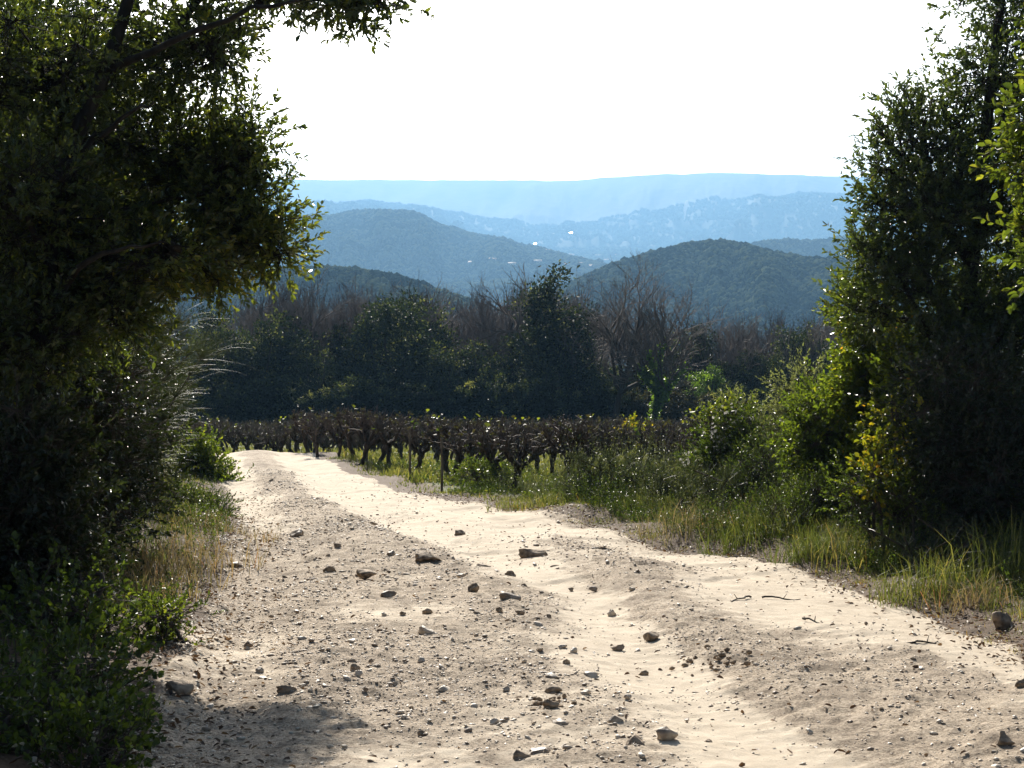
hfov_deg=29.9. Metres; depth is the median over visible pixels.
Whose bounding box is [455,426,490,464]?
grape vine
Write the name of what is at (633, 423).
bramble
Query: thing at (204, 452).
bramble
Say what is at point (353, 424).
grape vine
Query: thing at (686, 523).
grass tuft
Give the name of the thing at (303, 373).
evergreen tree
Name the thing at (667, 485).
broom shrub
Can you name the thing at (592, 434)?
grape vine
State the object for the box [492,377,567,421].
undergrowth shrub
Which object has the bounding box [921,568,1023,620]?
grass tuft
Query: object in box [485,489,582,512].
grass tuft
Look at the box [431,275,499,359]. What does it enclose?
bare tree
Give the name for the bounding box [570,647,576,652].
cobble
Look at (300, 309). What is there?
bare tree
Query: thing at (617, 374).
undergrowth shrub
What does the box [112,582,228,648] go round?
weed clump
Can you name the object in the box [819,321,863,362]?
bare tree
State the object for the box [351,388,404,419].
undergrowth shrub
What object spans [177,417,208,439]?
grape vine
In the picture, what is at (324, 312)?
bare tree
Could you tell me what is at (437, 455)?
grape vine
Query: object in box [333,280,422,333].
bare tree
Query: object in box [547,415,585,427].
grape vine
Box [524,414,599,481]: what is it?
grape vine
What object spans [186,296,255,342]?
bare tree
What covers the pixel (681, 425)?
grape vine
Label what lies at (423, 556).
stone
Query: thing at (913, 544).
grass tuft
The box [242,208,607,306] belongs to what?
woodland
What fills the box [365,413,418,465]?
grape vine
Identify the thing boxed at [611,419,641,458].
grape vine
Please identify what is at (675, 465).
ground weeds
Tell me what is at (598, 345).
bare tree
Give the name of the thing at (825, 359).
evergreen tree
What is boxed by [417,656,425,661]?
stone
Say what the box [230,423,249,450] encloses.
grape vine
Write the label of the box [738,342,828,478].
shrub
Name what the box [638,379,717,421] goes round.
undergrowth shrub
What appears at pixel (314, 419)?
grape vine
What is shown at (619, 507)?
ground weeds
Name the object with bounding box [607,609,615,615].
stone
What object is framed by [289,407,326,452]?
grape vine
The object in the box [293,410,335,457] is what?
grape vine
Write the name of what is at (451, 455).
grape vine
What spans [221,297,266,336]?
bare tree
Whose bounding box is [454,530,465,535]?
cobble
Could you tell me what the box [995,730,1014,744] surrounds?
stone
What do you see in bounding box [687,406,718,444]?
grape vine
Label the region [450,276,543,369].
bare tree
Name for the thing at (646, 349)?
bare tree
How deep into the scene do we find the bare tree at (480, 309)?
105.73 m
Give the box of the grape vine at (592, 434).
[566,419,609,461]
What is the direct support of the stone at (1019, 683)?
on the dirt road
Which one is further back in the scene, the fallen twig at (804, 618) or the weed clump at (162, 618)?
the fallen twig at (804, 618)
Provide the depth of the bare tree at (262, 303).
105.82 m
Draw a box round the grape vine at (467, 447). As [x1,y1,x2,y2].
[429,421,499,479]
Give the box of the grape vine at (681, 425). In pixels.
[675,419,688,441]
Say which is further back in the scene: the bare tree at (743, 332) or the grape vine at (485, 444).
the bare tree at (743, 332)
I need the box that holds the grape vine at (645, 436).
[630,417,680,469]
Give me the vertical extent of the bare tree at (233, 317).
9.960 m
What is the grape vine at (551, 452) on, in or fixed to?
on the ground at (394, 481)
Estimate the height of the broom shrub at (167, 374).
2.069 m
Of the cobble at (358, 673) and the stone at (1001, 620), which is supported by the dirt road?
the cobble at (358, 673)
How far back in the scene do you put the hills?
6961.53 m
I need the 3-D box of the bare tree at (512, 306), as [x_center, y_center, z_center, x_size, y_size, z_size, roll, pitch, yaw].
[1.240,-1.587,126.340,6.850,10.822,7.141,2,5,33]
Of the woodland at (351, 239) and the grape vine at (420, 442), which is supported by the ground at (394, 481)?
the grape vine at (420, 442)
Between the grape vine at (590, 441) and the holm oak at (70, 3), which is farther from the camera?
the grape vine at (590, 441)
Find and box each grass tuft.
[97,565,214,605]
[111,530,233,590]
[118,505,278,577]
[158,502,289,544]
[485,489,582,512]
[622,492,752,548]
[676,500,821,555]
[755,521,862,565]
[788,519,930,575]
[861,547,1013,609]
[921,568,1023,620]
[929,506,1023,589]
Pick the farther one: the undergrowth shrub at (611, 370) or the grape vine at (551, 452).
the undergrowth shrub at (611, 370)
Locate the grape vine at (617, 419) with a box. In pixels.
[608,414,628,454]
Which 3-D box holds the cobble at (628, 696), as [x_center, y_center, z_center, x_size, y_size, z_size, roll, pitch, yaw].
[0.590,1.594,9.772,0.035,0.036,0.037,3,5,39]
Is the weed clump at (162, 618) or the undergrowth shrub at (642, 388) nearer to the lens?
the weed clump at (162, 618)
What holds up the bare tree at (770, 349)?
on the ground at (394, 481)
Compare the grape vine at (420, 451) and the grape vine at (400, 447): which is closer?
the grape vine at (420, 451)
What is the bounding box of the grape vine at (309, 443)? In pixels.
[289,420,316,448]
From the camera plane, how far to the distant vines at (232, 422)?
85.04 m
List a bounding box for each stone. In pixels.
[165,681,193,695]
[230,562,242,566]
[276,684,296,693]
[289,528,303,536]
[323,566,335,572]
[356,569,376,579]
[380,591,396,597]
[415,551,441,561]
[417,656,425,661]
[418,626,434,634]
[437,685,449,690]
[468,582,478,592]
[499,591,520,600]
[505,570,515,576]
[513,749,530,758]
[518,548,547,557]
[529,747,550,754]
[542,698,558,708]
[545,672,559,678]
[545,683,561,692]
[552,718,567,724]
[583,671,598,676]
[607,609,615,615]
[607,715,623,721]
[610,645,624,650]
[625,734,644,745]
[638,670,648,674]
[643,631,658,641]
[656,726,677,740]
[992,611,1014,629]
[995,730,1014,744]
[1015,678,1023,687]
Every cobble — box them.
[243,641,253,648]
[255,666,263,672]
[333,542,341,547]
[337,724,345,729]
[347,659,356,662]
[350,663,360,670]
[354,670,362,676]
[387,550,394,554]
[417,730,423,735]
[422,608,432,613]
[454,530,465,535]
[490,718,498,723]
[496,607,502,612]
[515,610,524,614]
[533,621,542,625]
[563,659,569,663]
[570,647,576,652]
[580,689,590,694]
[589,586,597,591]
[624,694,631,699]
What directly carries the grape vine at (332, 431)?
on the ground at (394, 481)
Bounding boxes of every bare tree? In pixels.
[161,306,210,362]
[186,291,276,384]
[186,292,250,347]
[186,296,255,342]
[196,302,234,337]
[218,281,311,355]
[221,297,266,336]
[237,283,297,342]
[257,273,318,336]
[269,257,356,383]
[278,284,341,342]
[305,276,360,385]
[312,294,337,342]
[313,291,369,353]
[325,278,400,363]
[333,272,388,366]
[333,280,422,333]
[343,281,401,332]
[389,270,472,370]
[404,276,475,370]
[418,285,477,352]
[428,285,477,331]
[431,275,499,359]
[436,287,485,355]
[448,273,521,362]
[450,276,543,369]
[450,278,518,344]
[451,288,496,339]
[459,290,521,342]
[496,280,530,328]
[496,281,537,331]
[499,271,563,375]
[512,282,616,368]
[524,273,613,378]
[552,248,736,419]
[560,292,624,367]
[585,289,619,354]
[588,286,616,364]
[593,302,640,373]
[605,294,711,420]
[621,311,675,367]
[622,317,689,369]
[623,308,659,378]
[654,315,695,376]
[654,323,694,358]
[674,312,727,383]
[681,299,766,391]
[710,302,773,387]
[715,312,782,370]
[715,324,746,361]
[720,318,766,362]
[729,313,774,359]
[740,299,794,381]
[764,305,819,372]
[765,308,849,383]
[795,304,830,365]
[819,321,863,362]
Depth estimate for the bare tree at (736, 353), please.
104.23 m
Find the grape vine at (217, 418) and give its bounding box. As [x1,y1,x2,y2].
[209,417,232,452]
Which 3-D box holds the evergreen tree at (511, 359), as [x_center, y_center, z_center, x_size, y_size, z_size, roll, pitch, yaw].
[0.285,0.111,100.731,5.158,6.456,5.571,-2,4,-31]
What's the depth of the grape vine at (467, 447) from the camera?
30.29 m
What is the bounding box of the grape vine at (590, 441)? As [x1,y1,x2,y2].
[551,416,617,466]
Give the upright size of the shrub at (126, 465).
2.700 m
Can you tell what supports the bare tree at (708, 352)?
on the ground at (394, 481)
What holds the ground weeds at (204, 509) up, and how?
on the ground at (394, 481)
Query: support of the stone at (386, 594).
on the dirt road
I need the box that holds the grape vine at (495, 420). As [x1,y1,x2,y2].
[478,411,507,466]
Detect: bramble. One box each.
[0,530,155,654]
[0,602,163,742]
[0,648,166,767]
[162,418,254,481]
[614,402,714,464]
[807,268,953,484]
[835,379,923,550]
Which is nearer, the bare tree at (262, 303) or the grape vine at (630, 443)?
the grape vine at (630, 443)
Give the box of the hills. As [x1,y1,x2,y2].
[147,173,1023,388]
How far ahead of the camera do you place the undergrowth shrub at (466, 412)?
95.36 m
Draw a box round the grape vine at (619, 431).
[591,420,632,453]
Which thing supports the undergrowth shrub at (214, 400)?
on the ground at (394, 481)
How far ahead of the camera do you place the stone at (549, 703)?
9.30 m
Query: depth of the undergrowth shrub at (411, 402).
94.57 m
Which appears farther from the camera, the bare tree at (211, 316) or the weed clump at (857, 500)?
the bare tree at (211, 316)
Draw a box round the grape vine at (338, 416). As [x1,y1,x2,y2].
[331,404,374,455]
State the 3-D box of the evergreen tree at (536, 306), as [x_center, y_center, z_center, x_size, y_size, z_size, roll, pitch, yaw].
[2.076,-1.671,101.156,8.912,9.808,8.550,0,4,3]
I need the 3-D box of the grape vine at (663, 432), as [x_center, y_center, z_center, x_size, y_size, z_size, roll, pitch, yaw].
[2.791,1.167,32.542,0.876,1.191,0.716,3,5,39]
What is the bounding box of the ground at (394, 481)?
[0,441,1023,767]
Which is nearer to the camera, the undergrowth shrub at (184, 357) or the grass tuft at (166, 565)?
the grass tuft at (166, 565)
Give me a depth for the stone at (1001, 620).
12.56 m
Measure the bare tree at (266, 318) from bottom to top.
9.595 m
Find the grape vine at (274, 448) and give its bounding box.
[253,422,293,451]
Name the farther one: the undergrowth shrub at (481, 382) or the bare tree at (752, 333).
the bare tree at (752, 333)
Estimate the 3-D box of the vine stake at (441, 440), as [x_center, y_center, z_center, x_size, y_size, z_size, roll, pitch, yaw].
[-1.062,1.268,29.092,0.048,0.911,0.050,0,4,0]
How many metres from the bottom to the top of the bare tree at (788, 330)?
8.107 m
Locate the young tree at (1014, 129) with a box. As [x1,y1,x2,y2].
[968,16,1023,313]
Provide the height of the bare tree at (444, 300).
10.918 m
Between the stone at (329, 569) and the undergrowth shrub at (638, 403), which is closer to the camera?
the stone at (329, 569)
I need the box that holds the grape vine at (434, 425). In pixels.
[416,415,483,473]
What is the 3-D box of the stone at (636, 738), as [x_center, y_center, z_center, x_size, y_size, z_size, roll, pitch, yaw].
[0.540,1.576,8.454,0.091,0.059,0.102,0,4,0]
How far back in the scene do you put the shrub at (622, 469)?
23.56 m
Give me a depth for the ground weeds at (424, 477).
30.96 m
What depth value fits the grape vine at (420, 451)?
33.83 m
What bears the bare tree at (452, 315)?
on the ground at (394, 481)
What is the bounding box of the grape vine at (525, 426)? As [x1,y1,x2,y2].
[492,416,533,467]
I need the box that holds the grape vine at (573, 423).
[553,419,584,445]
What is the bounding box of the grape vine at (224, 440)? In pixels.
[216,417,232,448]
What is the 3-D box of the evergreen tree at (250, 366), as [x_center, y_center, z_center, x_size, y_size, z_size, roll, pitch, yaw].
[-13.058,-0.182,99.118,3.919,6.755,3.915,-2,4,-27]
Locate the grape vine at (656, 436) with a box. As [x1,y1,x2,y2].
[634,420,679,466]
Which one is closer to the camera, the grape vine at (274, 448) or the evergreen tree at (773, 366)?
the grape vine at (274, 448)
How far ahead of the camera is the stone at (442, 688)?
9.86 m
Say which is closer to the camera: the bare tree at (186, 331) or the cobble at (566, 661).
the cobble at (566, 661)
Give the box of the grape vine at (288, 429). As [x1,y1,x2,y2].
[278,416,293,451]
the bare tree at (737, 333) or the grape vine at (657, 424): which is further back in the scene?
the bare tree at (737, 333)
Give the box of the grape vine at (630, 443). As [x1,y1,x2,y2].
[618,422,661,467]
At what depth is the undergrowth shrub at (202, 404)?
95.21 m
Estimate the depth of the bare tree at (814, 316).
111.85 m
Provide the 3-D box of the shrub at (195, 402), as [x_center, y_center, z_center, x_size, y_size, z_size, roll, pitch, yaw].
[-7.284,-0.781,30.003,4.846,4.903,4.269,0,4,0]
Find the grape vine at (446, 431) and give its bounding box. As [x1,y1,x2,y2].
[434,413,485,478]
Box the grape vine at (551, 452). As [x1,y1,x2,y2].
[526,418,567,476]
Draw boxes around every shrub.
[0,353,155,616]
[1,309,228,575]
[66,309,232,538]
[109,294,246,494]
[126,303,208,486]
[129,321,208,449]
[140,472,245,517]
[169,336,217,434]
[169,394,221,434]
[181,382,233,409]
[194,338,240,386]
[205,394,235,423]
[213,377,289,422]
[254,403,264,420]
[260,377,332,422]
[279,386,329,440]
[308,371,383,420]
[322,375,394,414]
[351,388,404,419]
[362,381,449,420]
[412,372,472,420]
[415,390,458,419]
[444,387,500,421]
[450,364,508,421]
[458,372,543,421]
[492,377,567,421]
[533,380,585,421]
[554,468,583,493]
[563,446,646,497]
[569,385,642,421]
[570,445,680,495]
[573,389,588,417]
[590,355,636,395]
[594,392,646,420]
[596,361,628,385]
[618,357,663,399]
[622,392,663,420]
[633,386,684,419]
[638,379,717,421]
[644,465,706,500]
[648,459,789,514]
[663,387,780,487]
[696,380,783,433]
[696,423,810,502]
[698,379,750,419]
[724,390,784,475]
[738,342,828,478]
[741,388,780,420]
[743,352,784,384]
[746,367,770,391]
[759,345,869,494]
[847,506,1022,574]
[848,313,1023,552]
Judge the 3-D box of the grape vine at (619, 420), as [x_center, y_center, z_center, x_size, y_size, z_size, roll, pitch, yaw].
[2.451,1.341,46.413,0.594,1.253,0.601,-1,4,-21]
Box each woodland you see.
[177,264,725,373]
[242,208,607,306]
[262,191,923,263]
[497,237,959,377]
[750,235,913,258]
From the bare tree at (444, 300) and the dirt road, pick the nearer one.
the dirt road
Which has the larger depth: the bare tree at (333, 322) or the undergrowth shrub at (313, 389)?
the bare tree at (333, 322)
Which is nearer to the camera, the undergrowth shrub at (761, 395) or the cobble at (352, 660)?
the cobble at (352, 660)
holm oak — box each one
[0,0,193,374]
[0,0,437,466]
[811,0,1023,502]
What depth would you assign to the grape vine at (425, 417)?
41.37 m
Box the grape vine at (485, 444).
[470,420,528,490]
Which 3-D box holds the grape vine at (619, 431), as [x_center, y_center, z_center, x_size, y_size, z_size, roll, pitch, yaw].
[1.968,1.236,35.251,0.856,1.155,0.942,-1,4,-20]
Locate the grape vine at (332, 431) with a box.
[319,410,345,457]
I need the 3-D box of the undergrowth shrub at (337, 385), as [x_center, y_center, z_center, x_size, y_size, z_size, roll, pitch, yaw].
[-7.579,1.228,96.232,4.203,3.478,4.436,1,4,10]
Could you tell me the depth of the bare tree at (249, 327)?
105.14 m
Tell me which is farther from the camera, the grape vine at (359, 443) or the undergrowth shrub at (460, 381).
the undergrowth shrub at (460, 381)
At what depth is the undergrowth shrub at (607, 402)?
95.78 m
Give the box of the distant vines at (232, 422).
[178,418,675,442]
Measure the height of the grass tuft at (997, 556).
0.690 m
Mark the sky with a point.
(542, 90)
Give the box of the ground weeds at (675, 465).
[485,417,1018,532]
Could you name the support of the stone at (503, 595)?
on the dirt road
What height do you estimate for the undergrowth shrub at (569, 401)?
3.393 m
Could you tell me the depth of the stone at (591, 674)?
10.48 m
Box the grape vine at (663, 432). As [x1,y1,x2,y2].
[651,418,687,470]
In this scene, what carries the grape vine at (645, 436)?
on the ground at (394, 481)
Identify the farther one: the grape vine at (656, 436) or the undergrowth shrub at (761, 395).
the undergrowth shrub at (761, 395)
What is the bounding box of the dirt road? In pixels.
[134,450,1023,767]
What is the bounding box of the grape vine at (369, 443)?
[347,406,396,465]
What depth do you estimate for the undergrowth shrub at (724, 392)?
95.46 m
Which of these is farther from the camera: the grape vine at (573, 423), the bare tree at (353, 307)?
the bare tree at (353, 307)
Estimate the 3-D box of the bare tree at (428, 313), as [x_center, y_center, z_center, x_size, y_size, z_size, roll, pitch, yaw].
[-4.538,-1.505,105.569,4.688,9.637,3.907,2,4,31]
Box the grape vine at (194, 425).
[185,416,211,437]
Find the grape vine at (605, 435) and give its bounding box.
[591,416,641,465]
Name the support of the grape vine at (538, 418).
on the ground at (394, 481)
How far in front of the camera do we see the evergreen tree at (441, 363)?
97.70 m
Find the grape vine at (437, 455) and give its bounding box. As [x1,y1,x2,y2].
[432,418,452,463]
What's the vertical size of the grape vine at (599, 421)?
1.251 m
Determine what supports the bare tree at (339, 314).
on the ground at (394, 481)
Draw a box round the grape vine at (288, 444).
[276,419,294,452]
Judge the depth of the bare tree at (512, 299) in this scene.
144.72 m
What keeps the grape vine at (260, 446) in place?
on the ground at (394, 481)
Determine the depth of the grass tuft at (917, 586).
14.04 m
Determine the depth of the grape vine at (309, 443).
52.46 m
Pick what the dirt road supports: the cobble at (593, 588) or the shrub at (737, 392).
the cobble at (593, 588)
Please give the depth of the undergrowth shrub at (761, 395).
96.47 m
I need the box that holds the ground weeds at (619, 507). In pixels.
[449,455,1023,612]
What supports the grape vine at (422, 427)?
on the ground at (394, 481)
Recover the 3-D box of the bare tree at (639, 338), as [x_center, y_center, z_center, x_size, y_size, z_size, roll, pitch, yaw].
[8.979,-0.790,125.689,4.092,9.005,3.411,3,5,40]
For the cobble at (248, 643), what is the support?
on the dirt road
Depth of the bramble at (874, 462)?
16.49 m
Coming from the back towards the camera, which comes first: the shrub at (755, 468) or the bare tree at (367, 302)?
the bare tree at (367, 302)
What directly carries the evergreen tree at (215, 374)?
on the ground at (394, 481)
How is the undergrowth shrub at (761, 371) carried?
on the ground at (394, 481)
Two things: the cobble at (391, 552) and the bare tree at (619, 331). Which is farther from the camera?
the bare tree at (619, 331)
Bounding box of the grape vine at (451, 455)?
[445,416,467,459]
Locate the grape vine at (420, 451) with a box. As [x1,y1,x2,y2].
[391,417,439,469]
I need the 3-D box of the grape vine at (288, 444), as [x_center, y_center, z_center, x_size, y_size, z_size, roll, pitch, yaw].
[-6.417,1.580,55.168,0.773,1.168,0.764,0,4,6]
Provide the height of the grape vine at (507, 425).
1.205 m
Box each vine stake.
[408,429,410,477]
[440,438,442,490]
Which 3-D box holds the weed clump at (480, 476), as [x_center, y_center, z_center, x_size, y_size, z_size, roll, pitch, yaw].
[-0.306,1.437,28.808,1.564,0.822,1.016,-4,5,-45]
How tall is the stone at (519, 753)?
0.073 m
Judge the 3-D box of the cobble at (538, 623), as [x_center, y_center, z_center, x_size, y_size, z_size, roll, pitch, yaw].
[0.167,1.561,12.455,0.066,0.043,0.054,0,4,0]
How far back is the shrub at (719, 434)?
22.92 m
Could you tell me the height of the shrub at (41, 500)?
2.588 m
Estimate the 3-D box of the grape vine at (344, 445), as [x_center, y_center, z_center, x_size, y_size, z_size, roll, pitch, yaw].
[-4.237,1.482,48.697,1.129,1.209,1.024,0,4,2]
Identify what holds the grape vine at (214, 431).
on the ground at (394, 481)
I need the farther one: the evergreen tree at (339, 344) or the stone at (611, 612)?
the evergreen tree at (339, 344)
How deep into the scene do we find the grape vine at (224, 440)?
66.63 m
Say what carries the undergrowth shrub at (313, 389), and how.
on the ground at (394, 481)
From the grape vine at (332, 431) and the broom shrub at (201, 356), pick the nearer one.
the broom shrub at (201, 356)
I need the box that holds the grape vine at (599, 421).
[590,414,609,454]
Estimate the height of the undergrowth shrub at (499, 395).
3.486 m
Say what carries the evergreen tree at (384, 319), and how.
on the ground at (394, 481)
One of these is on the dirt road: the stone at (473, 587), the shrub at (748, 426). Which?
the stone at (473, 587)
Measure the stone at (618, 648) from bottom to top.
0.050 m
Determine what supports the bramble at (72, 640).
on the ground at (394, 481)
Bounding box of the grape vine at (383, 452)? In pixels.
[362,411,413,463]
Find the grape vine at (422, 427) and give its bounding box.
[419,415,445,459]
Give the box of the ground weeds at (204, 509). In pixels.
[1,450,232,715]
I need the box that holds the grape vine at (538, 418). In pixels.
[521,417,545,430]
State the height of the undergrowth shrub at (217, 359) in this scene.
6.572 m
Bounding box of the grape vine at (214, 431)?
[209,418,232,452]
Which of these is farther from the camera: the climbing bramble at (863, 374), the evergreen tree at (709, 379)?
the evergreen tree at (709, 379)
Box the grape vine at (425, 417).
[404,409,436,457]
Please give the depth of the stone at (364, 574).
15.72 m
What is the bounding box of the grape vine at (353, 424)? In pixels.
[341,405,391,451]
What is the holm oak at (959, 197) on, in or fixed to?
on the ground at (394, 481)
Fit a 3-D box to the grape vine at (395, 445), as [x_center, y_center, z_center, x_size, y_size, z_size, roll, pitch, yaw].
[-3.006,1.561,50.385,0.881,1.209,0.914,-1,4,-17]
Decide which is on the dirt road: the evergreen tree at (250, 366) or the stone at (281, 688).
the stone at (281, 688)
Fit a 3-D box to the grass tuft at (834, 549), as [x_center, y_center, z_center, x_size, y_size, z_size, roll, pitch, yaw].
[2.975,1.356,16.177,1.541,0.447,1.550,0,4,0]
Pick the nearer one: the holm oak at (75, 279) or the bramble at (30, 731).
the bramble at (30, 731)
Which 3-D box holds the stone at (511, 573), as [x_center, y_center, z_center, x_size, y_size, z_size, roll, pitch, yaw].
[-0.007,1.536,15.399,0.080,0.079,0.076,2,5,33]
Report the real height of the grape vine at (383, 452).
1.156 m
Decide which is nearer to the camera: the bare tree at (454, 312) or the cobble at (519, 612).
the cobble at (519, 612)
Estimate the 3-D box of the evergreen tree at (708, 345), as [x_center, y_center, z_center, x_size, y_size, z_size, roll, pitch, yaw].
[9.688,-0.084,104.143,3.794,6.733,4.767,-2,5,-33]
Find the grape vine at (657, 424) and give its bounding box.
[640,415,672,460]
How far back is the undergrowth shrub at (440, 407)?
95.10 m
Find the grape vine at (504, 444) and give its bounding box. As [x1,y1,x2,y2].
[483,415,558,487]
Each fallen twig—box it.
[731,594,751,601]
[762,594,799,599]
[802,616,822,622]
[908,635,937,643]
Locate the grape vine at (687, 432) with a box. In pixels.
[676,418,702,459]
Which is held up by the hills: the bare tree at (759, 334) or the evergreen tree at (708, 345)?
the bare tree at (759, 334)
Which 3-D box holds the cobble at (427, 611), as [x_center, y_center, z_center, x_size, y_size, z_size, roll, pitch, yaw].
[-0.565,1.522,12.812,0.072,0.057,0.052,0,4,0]
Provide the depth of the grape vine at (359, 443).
46.07 m
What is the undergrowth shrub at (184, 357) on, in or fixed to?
on the ground at (394, 481)
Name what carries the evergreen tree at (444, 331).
on the ground at (394, 481)
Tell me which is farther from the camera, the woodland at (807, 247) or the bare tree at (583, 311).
the woodland at (807, 247)
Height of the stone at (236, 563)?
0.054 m
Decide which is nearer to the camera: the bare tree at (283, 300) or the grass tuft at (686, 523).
the grass tuft at (686, 523)
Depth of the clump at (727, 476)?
20.92 m
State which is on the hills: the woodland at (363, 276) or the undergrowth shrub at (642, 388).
the woodland at (363, 276)
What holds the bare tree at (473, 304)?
on the hills
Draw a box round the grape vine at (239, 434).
[232,423,256,450]
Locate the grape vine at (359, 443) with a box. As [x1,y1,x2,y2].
[341,432,363,452]
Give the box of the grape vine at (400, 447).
[390,410,415,458]
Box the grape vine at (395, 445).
[392,433,408,454]
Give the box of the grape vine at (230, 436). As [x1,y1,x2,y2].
[216,423,253,452]
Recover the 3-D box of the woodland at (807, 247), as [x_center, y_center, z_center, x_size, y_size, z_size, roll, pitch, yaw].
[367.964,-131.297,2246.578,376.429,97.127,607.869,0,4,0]
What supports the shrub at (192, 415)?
on the ground at (394, 481)
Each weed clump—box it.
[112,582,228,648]
[446,453,531,489]
[742,454,923,532]
[814,446,981,556]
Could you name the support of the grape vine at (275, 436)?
on the ground at (394, 481)
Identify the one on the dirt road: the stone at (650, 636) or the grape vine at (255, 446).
the stone at (650, 636)
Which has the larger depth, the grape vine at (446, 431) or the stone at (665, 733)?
the grape vine at (446, 431)
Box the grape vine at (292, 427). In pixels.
[281,414,306,452]
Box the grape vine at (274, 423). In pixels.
[267,416,282,442]
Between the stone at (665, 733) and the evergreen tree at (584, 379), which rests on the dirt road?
the stone at (665, 733)
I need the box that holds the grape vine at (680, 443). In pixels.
[647,423,698,473]
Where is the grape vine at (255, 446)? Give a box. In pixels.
[238,422,279,449]
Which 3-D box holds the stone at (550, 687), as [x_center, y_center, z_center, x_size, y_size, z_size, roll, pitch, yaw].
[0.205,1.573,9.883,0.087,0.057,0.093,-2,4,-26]
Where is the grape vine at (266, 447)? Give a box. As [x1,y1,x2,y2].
[252,419,276,449]
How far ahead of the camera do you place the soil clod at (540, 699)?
9.43 m
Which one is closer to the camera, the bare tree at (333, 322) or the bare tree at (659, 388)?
the bare tree at (659, 388)
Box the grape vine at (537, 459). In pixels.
[509,417,554,472]
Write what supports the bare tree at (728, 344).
on the ground at (394, 481)
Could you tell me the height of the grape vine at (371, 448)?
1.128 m
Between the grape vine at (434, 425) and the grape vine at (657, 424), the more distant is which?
the grape vine at (657, 424)
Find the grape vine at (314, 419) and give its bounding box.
[298,406,333,452]
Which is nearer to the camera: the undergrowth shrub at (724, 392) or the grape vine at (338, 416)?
the grape vine at (338, 416)
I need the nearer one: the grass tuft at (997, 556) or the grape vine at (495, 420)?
the grass tuft at (997, 556)
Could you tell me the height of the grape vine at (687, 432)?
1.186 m
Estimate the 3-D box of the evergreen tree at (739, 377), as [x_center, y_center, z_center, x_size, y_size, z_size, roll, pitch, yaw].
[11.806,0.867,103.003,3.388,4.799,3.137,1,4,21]
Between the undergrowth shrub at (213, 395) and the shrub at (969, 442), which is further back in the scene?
the undergrowth shrub at (213, 395)
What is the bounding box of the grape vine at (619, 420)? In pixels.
[604,414,625,427]
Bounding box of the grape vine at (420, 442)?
[404,421,422,456]
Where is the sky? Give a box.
[3,0,1023,180]
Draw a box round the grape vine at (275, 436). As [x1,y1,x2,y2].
[264,422,291,451]
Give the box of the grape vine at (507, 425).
[499,414,542,461]
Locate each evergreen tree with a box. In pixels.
[181,300,258,411]
[220,316,291,416]
[253,307,331,439]
[280,332,343,395]
[315,320,379,387]
[328,293,473,398]
[377,287,463,397]
[421,345,476,409]
[445,337,522,389]
[465,259,629,392]
[483,326,553,384]
[543,332,608,397]
[664,321,728,407]
[683,362,726,410]
[713,356,756,401]
[733,348,794,397]
[766,319,836,386]
[809,341,839,385]
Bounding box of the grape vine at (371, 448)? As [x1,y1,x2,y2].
[354,432,375,451]
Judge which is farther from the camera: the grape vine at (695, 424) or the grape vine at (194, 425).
the grape vine at (194, 425)
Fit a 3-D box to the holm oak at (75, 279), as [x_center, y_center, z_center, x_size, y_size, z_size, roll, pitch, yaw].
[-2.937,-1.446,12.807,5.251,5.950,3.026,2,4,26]
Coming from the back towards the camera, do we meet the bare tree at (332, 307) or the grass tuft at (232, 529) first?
the bare tree at (332, 307)
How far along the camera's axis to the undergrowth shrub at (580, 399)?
97.95 m
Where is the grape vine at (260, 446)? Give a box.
[242,420,277,449]
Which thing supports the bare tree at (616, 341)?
on the ground at (394, 481)
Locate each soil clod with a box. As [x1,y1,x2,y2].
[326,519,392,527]
[516,693,583,714]
[669,644,753,675]
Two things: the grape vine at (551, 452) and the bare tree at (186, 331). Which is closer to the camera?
the grape vine at (551, 452)
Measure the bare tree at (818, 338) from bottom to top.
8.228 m
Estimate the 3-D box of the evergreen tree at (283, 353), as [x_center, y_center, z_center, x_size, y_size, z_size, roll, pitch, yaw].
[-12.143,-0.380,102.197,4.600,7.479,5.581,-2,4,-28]
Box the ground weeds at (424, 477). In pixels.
[365,455,654,501]
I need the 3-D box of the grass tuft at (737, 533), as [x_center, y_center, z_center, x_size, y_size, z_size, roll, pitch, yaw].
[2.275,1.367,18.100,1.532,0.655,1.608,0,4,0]
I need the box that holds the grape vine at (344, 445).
[325,427,347,451]
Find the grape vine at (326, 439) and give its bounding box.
[318,432,337,451]
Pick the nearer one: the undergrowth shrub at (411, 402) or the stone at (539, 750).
the stone at (539, 750)
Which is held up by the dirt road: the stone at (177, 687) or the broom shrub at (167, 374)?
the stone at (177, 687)
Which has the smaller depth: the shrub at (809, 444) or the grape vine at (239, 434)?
the shrub at (809, 444)
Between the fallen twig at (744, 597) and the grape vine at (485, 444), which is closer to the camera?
the fallen twig at (744, 597)
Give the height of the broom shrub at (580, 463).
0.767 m
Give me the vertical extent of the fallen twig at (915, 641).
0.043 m
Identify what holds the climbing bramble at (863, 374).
attached to the holm oak at (959, 197)

